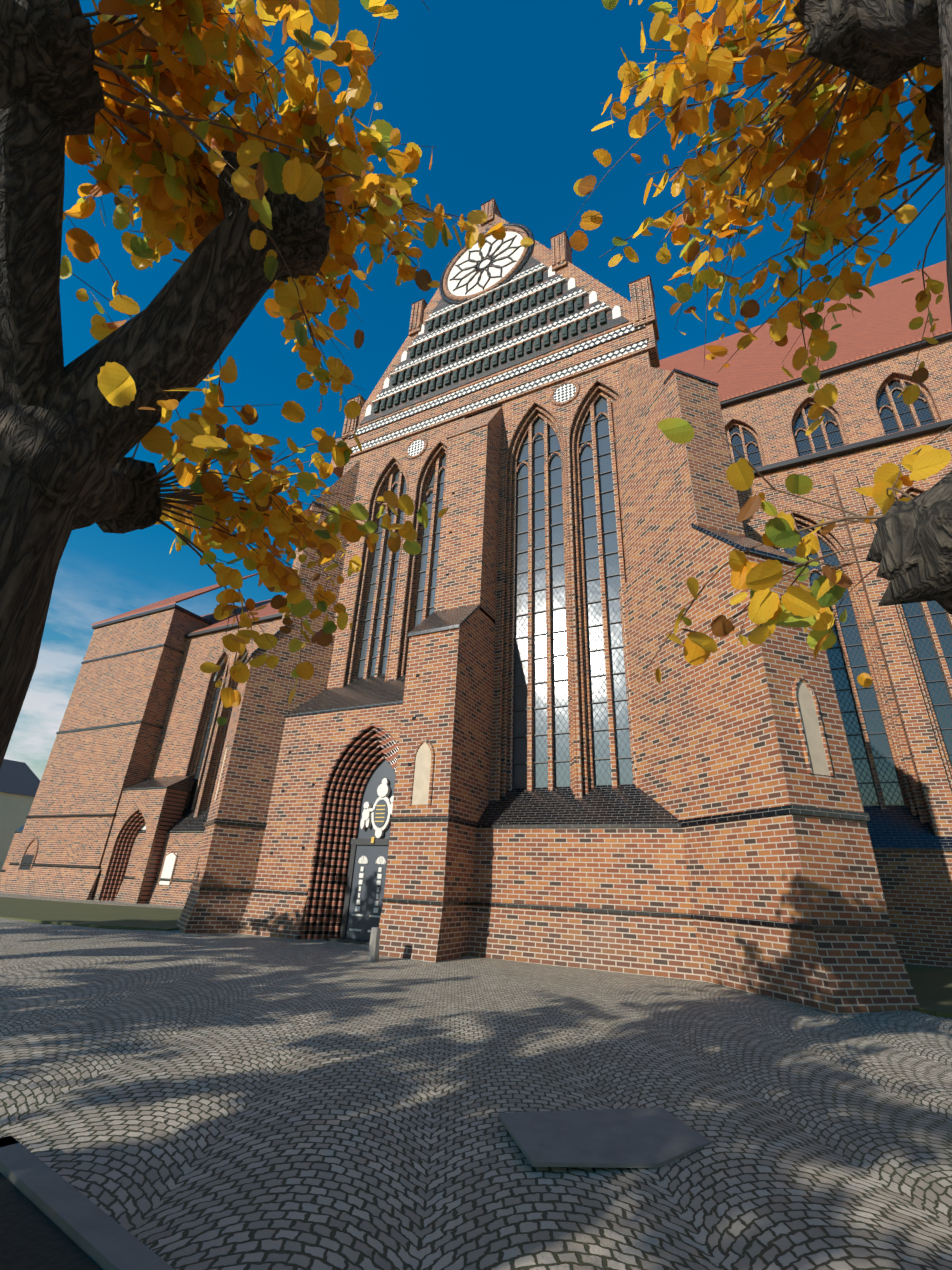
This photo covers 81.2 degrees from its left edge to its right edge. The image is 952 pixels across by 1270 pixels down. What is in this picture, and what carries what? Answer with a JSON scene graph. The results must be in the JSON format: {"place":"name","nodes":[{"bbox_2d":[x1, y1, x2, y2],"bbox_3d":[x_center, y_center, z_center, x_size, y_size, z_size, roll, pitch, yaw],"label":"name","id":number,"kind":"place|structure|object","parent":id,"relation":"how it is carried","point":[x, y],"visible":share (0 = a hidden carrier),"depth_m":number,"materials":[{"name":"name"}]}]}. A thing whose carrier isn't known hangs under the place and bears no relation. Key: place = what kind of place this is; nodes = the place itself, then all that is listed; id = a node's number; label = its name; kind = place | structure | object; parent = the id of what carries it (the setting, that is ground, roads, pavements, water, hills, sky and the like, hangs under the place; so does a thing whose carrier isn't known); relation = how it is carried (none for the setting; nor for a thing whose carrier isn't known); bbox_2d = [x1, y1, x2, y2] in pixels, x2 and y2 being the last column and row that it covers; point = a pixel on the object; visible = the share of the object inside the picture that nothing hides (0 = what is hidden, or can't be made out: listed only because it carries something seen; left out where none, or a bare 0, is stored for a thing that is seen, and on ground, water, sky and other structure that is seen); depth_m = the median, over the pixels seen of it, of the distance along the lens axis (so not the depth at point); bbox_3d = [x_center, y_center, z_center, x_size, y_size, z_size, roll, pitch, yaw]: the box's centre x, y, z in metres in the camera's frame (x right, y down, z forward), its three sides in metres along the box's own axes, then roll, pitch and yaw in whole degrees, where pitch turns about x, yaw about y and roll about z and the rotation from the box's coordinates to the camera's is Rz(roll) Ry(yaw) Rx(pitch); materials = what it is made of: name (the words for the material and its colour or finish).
{"place":"outdoors","nodes":[
{"label":"outdoors","id":0,"kind":"place"},
{"bbox_2d":[0,792,34,872],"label":"background houses","id":1,"kind":"structure","parent":0,"point":[15,810],"depth_m":63.69,"materials":[{"name":"paint"}]},
{"bbox_2d":[0,759,39,796],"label":"house roofs","id":2,"kind":"structure","parent":1,"relation":"on","point":[19,778],"depth_m":68.47,"materials":[{"name":"grey"}]},
{"bbox_2d":[0,0,533,767],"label":"lime tree","id":3,"kind":"object","parent":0,"point":[166,200],"depth_m":3.07,"materials":[{"name":"yellow plant"}]},
{"bbox_2d":[4,0,945,780],"label":"sky","id":4,"kind":"structure","parent":0,"point":[508,95],"materials":[{"name":"blue"}]},
{"bbox_2d":[0,893,951,1269],"bbox_3d":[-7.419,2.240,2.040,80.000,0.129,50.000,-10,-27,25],"label":"cobblestone pavement","id":5,"kind":"structure","parent":0,"point":[826,1133],"depth_m":4.58,"materials":[{"name":"grey stone"}]},
{"bbox_2d":[0,1173,101,1269],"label":"tree pit soil","id":6,"kind":"structure","parent":5,"relation":"on","point":[33,1236],"depth_m":2.37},
{"bbox_2d":[176,460,359,932],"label":"buttress","id":7,"kind":"structure","parent":5,"relation":"on","point":[229,856],"depth_m":17.61,"materials":[{"name":"brick"}]},
{"bbox_2d":[214,748,226,800],"bbox_3d":[-8.079,4.308,17.679,0.398,1.837,0.230,-10,-27,25],"label":"diagonal buttress niche","id":8,"kind":"object","parent":7,"relation":"in","point":[220,775],"visible":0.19,"depth_m":17.70,"materials":[{"name":"beige paint"}]},
{"bbox_2d":[190,501,324,891],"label":"buttress ledges","id":9,"kind":"object","parent":7,"relation":"attached to","point":[234,822],"visible":0.33,"depth_m":16.59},
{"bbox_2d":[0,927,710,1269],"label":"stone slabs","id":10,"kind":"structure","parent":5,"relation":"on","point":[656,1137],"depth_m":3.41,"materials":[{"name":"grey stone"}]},
{"bbox_2d":[326,839,388,944],"bbox_3d":[-3.048,7.010,15.332,1.800,2.640,0.540,-10,-27,25],"label":"door frame","id":11,"kind":"object","parent":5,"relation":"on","point":[354,844],"visible":0.48,"depth_m":15.70,"materials":[{"name":"grey stone"}]},
{"bbox_2d":[237,351,706,981],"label":"church front","id":12,"kind":"structure","parent":5,"relation":"on","point":[457,701],"depth_m":16.10,"materials":[{"name":"brown brick"}]},
{"bbox_2d":[346,759,395,939],"bbox_3d":[-2.904,5.990,15.998,1.560,5.019,0.140,-10,-27,25],"label":"portal door","id":13,"kind":"structure","parent":12,"relation":"in","point":[365,922],"depth_m":15.73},
{"bbox_2d":[349,778,393,931],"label":"door ornaments","id":14,"kind":"object","parent":13,"relation":"attached to","point":[383,793],"visible":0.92,"depth_m":16.11},
{"bbox_2d":[371,805,385,842],"bbox_3d":[-2.820,5.468,16.089,0.330,1.050,0.100,-10,-27,25],"label":"gilded door ornament","id":15,"kind":"object","parent":13,"relation":"attached to","point":[373,839],"visible":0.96,"depth_m":16.15,"materials":[{"name":"gold metal"}]},
{"bbox_2d":[270,430,507,854],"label":"putlog holes","id":16,"kind":"object","parent":12,"relation":"attached to","point":[413,718],"visible":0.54,"depth_m":17.21,"materials":[{"name":"black"}]},
{"bbox_2d":[251,603,690,917],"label":"ledges","id":17,"kind":"object","parent":12,"relation":"attached to","point":[619,806],"visible":0.56,"depth_m":14.06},
{"bbox_2d":[408,383,575,455],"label":"round medallions","id":18,"kind":"object","parent":12,"relation":"attached to","point":[564,392],"visible":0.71,"depth_m":20.02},
{"bbox_2d":[331,198,659,477],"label":"gable","id":19,"kind":"structure","parent":12,"relation":"on","point":[638,310],"depth_m":23.04,"materials":[{"name":"brown brick"}]},
{"bbox_2d":[439,223,534,304],"bbox_3d":[0.410,-16.914,25.356,4.820,4.820,0.173,-10,-27,25],"label":"gable glaze ring","id":20,"kind":"object","parent":19,"relation":"attached to","point":[515,273],"visible":0.56,"depth_m":24.98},
{"bbox_2d":[360,216,628,424],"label":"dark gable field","id":21,"kind":"structure","parent":19,"relation":"attached to","point":[611,322],"depth_m":23.29,"materials":[{"name":"paint"}]},
{"bbox_2d":[374,270,605,413],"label":"niches","id":22,"kind":"object","parent":21,"relation":"attached to","point":[602,317],"visible":1,"depth_m":23.18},
{"bbox_2d":[348,263,646,452],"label":"decorative frieze bands","id":23,"kind":"object","parent":19,"relation":"attached to","point":[592,343],"visible":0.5,"depth_m":22.34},
{"bbox_2d":[0,897,951,1018],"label":"grass patches","id":24,"kind":"object","parent":5,"relation":"on","point":[932,987],"depth_m":17.08,"materials":[{"name":"green plant"}]},
{"bbox_2d":[612,362,919,1013],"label":"corner buttress","id":25,"kind":"structure","parent":5,"relation":"on","point":[720,731],"depth_m":11.12,"materials":[{"name":"brick"}]},
{"bbox_2d":[663,368,895,932],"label":"buttress ledges","id":26,"kind":"object","parent":25,"relation":"attached to","point":[742,543],"visible":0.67,"depth_m":10.27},
{"bbox_2d":[797,680,829,775],"bbox_3d":[6.301,1.700,10.459,0.325,1.837,0.325,-10,-27,25],"label":"blind niche","id":27,"kind":"object","parent":25,"relation":"in","point":[817,755],"visible":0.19,"depth_m":10.41,"materials":[{"name":"beige paint"}]},
{"bbox_2d":[0,339,951,967],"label":"side walls","id":28,"kind":"structure","parent":0,"point":[96,771],"depth_m":28.50,"materials":[{"name":"brown brick"}]},
{"bbox_2d":[0,644,951,881],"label":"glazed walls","id":29,"kind":"structure","parent":28,"relation":"attached to","point":[897,828],"depth_m":17.11,"materials":[{"name":"brick"}]},
{"bbox_2d":[19,331,951,869],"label":"side gutters","id":30,"kind":"object","parent":28,"relation":"attached to","point":[869,443],"visible":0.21,"depth_m":28.38,"materials":[{"name":"black metal"}]},
{"bbox_2d":[91,260,951,633],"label":"side roofs","id":31,"kind":"structure","parent":28,"relation":"on","point":[881,322],"depth_m":35.28,"materials":[{"name":"tile"}]},
{"bbox_2d":[562,0,951,687],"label":"lime tree","id":32,"kind":"object","parent":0,"point":[857,146],"depth_m":3.11,"materials":[{"name":"yellow plant"}]}
]}

